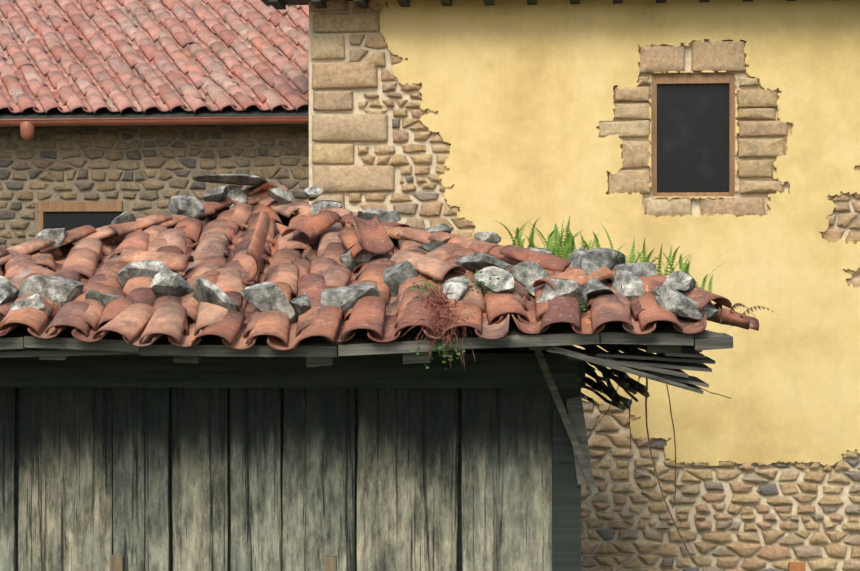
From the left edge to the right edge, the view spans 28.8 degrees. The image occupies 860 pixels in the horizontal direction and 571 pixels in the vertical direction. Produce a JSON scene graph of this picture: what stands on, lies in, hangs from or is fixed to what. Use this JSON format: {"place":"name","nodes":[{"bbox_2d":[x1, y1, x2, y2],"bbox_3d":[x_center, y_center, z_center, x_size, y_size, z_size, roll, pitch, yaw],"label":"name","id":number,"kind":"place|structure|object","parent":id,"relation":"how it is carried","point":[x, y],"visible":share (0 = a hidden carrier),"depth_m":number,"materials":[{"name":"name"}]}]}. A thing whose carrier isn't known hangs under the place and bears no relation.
{"place":"outdoors","nodes":[
{"label":"outdoors","id":0,"kind":"place"},
{"bbox_2d":[349,1,859,570],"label":"stone wall","id":1,"kind":"structure","parent":0,"point":[621,439],"depth_m":17.60,"materials":[{"name":"beige stone"}]},
{"label":"ground","id":2,"kind":"structure","parent":0,"visible":0},
{"bbox_2d":[0,126,308,248],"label":"mortar","id":3,"kind":"object","parent":2,"relation":"on","point":[128,204],"visible":0.14,"depth_m":18.67,"materials":[{"name":"beige concrete"}]},
{"bbox_2d":[37,201,122,232],"bbox_3d":[-3.917,-0.411,18.726,0.975,1.052,0.080,0,0,5],"label":"window frame","id":4,"kind":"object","parent":3,"relation":"attached to","point":[42,207],"depth_m":18.69,"materials":[{"name":"brown wood"}]},
{"bbox_2d":[44,211,121,231],"bbox_3d":[-3.879,-0.356,18.706,0.895,0.942,0.001,0,0,5],"label":"window opening","id":5,"kind":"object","parent":4,"relation":"in","point":[67,221],"depth_m":18.71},
{"bbox_2d":[0,126,308,247],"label":"wall stones","id":6,"kind":"object","parent":3,"relation":"attached to","point":[271,172],"visible":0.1,"depth_m":18.63,"materials":[{"name":"brown stone"}]},
{"bbox_2d":[0,43,308,128],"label":"wing roof deck","id":7,"kind":"structure","parent":3,"relation":"on","point":[178,111],"depth_m":18.32,"materials":[{"name":"brown wood"}]},
{"bbox_2d":[0,116,308,140],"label":"wing gutter","id":8,"kind":"object","parent":7,"relation":"attached to","point":[27,128],"visible":0.98,"depth_m":18.20,"materials":[{"name":"brown metal"}]},
{"bbox_2d":[0,0,308,113],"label":"wing roof tiles","id":9,"kind":"object","parent":3,"relation":"on","point":[94,56],"visible":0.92,"depth_m":19.81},
{"bbox_2d":[110,555,336,570],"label":"fence","id":10,"kind":"object","parent":2,"relation":"on","point":[117,562],"visible":1,"depth_m":9.36,"materials":[{"name":"brown wood"}]},
{"bbox_2d":[0,347,585,570],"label":"wooden door frame","id":11,"kind":"object","parent":2,"relation":"on","point":[513,367],"visible":0.25,"depth_m":10.72,"materials":[{"name":"black wood"}]},
{"bbox_2d":[0,387,551,570],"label":"horreo planks","id":12,"kind":"object","parent":11,"relation":"attached to","point":[94,479],"visible":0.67,"depth_m":10.79,"materials":[{"name":"grey wood"}]},
{"bbox_2d":[53,268,592,369],"bbox_3d":[-0.463,0.114,10.244,3.556,0.756,1.496,0,0,-16],"label":"creeping plant","id":13,"kind":"object","parent":11,"relation":"on","point":[444,345],"visible":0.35,"depth_m":9.97,"materials":[{"name":"brown plant"}]},
{"bbox_2d":[39,333,680,366],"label":"rafter ends","id":14,"kind":"object","parent":11,"relation":"on","point":[411,358],"visible":0.15,"depth_m":9.90,"materials":[{"name":"brown wood"}]},
{"bbox_2d":[0,249,722,357],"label":"horreo roof deck","id":15,"kind":"structure","parent":14,"relation":"on","point":[360,335],"depth_m":10.02,"materials":[{"name":"black wood"}]},
{"bbox_2d":[0,183,758,350],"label":"roof tiles","id":16,"kind":"object","parent":15,"relation":"on","point":[232,252],"visible":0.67,"depth_m":10.55,"materials":[{"name":"red ceramic"}]},
{"bbox_2d":[0,174,718,326],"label":"rocks","id":17,"kind":"object","parent":16,"relation":"on","point":[670,296],"visible":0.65,"depth_m":10.36,"materials":[{"name":"grey stone"}]},
{"bbox_2d":[0,330,732,393],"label":"eave boards","id":18,"kind":"object","parent":14,"relation":"attached to","point":[666,367],"visible":0.83,"depth_m":9.84,"materials":[{"name":"grey wood"}]},
{"bbox_2d":[115,255,627,366],"bbox_3d":[-0.360,0.150,10.370,3.226,0.731,1.222,0,0,17],"label":"dried plant","id":19,"kind":"object","parent":11,"relation":"on","point":[437,306],"visible":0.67,"depth_m":9.81,"materials":[{"name":"brown plant"}]},
{"bbox_2d":[534,350,598,494],"bbox_3d":[0.860,0.849,10.608,0.415,0.944,0.090,0,0,1],"label":"wooden brace","id":20,"kind":"object","parent":11,"relation":"attached to","point":[573,419],"visible":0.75,"depth_m":10.57,"materials":[{"name":"grey wood"}]},
{"bbox_2d":[496,216,725,291],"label":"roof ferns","id":21,"kind":"object","parent":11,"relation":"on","point":[556,248],"visible":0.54,"depth_m":11.03,"materials":[{"name":"green plant"}]},
{"bbox_2d":[570,343,701,409],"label":"broken laths","id":22,"kind":"object","parent":11,"relation":"on","point":[623,380],"visible":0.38,"depth_m":11.16,"materials":[{"name":"black wood"}]},
{"bbox_2d":[583,376,730,563],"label":"hanging twigs","id":23,"kind":"object","parent":11,"relation":"hanging from","point":[651,452],"visible":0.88,"depth_m":10.23,"materials":[{"name":"black wood"}]},
{"bbox_2d":[713,302,773,324],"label":"dry ferns","id":24,"kind":"object","parent":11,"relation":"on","point":[716,305],"visible":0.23,"depth_m":10.06,"materials":[{"name":"brown plant"}]},
{"bbox_2d":[309,1,859,570],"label":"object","id":25,"kind":"object","parent":2,"relation":"on","point":[625,429],"visible":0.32,"depth_m":17.65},
{"bbox_2d":[261,0,795,9],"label":"eave","id":26,"kind":"object","parent":25,"relation":"attached to","point":[278,4],"visible":0.67,"depth_m":17.64,"materials":[{"name":"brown wood"}]},
{"bbox_2d":[311,0,787,217],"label":"stone blocks","id":27,"kind":"structure","parent":25,"relation":"attached to","point":[729,56],"depth_m":17.62,"materials":[{"name":"stone"}]},
{"bbox_2d":[369,0,859,465],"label":"plaster wall","id":28,"kind":"structure","parent":25,"relation":"attached to","point":[517,95],"depth_m":17.54,"materials":[{"name":"yellow paint"}]},
{"bbox_2d":[652,73,734,195],"bbox_3d":[2.773,-1.586,17.641,0.861,1.283,0.082,0,0,5],"label":"window frame","id":29,"kind":"object","parent":25,"relation":"attached to","point":[727,78],"visible":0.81,"depth_m":17.60,"materials":[{"name":"brown wood"}]},
{"bbox_2d":[657,84,728,192],"bbox_3d":[2.774,-1.554,17.657,0.757,1.148,0.001,0,0,5],"label":"screen window","id":30,"kind":"structure","parent":29,"relation":"in","point":[692,137],"depth_m":17.66,"materials":[{"name":"black glass"}]},
{"bbox_2d":[788,562,805,570],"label":"orange stake","id":31,"kind":"object","parent":2,"relation":"on","point":[796,566],"visible":1,"depth_m":12.28,"materials":[{"name":"orange wood"}]}
]}

